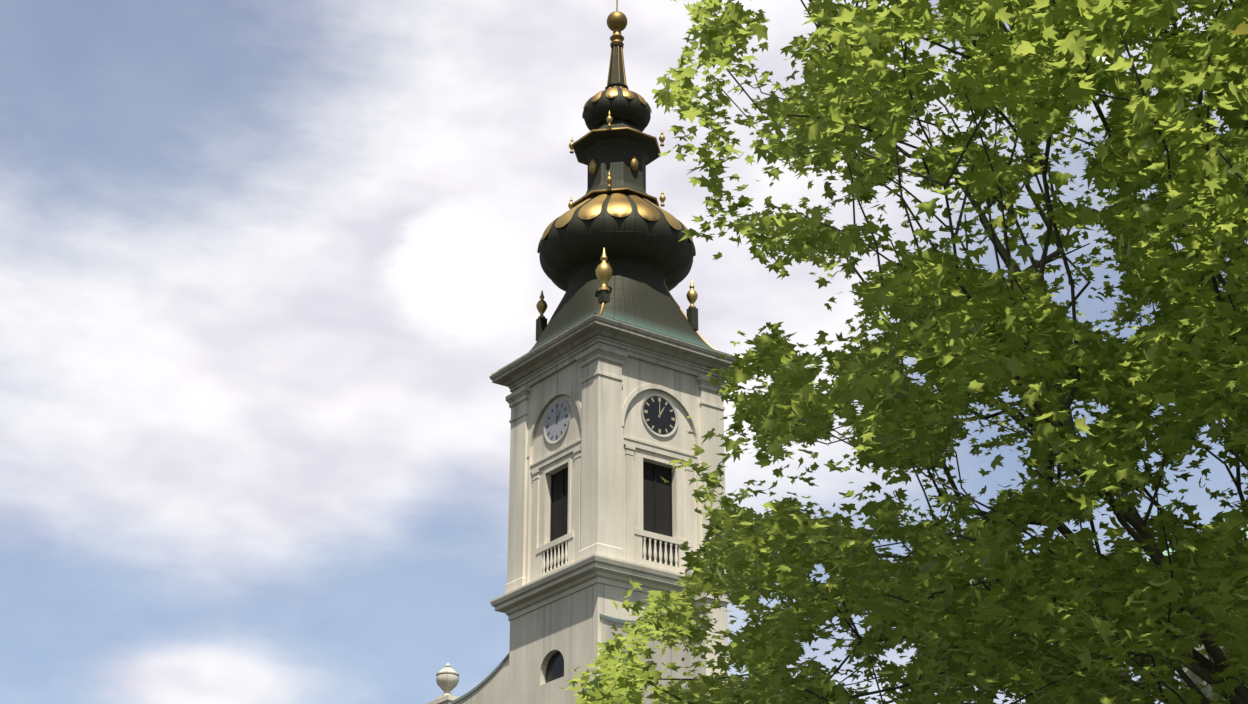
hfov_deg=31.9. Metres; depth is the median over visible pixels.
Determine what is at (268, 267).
sky
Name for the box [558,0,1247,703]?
plane tree
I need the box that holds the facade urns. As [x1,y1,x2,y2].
[436,567,708,699]
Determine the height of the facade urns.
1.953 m
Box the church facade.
[427,592,739,703]
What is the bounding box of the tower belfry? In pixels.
[489,314,735,620]
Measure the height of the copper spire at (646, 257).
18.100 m
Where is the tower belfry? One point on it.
(603, 377)
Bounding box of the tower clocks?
[544,393,677,443]
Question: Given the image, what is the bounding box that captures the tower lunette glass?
[545,651,563,682]
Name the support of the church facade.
on the ground
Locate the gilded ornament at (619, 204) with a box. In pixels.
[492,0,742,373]
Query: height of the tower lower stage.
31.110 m
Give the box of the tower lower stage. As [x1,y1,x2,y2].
[508,583,666,703]
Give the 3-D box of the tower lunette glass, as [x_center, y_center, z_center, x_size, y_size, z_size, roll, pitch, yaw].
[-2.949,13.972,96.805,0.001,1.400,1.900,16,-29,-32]
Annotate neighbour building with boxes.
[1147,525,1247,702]
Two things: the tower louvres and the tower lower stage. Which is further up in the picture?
the tower louvres
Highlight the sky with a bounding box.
[0,0,1247,703]
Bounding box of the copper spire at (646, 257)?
[495,43,733,372]
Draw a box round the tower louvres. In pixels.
[545,461,677,572]

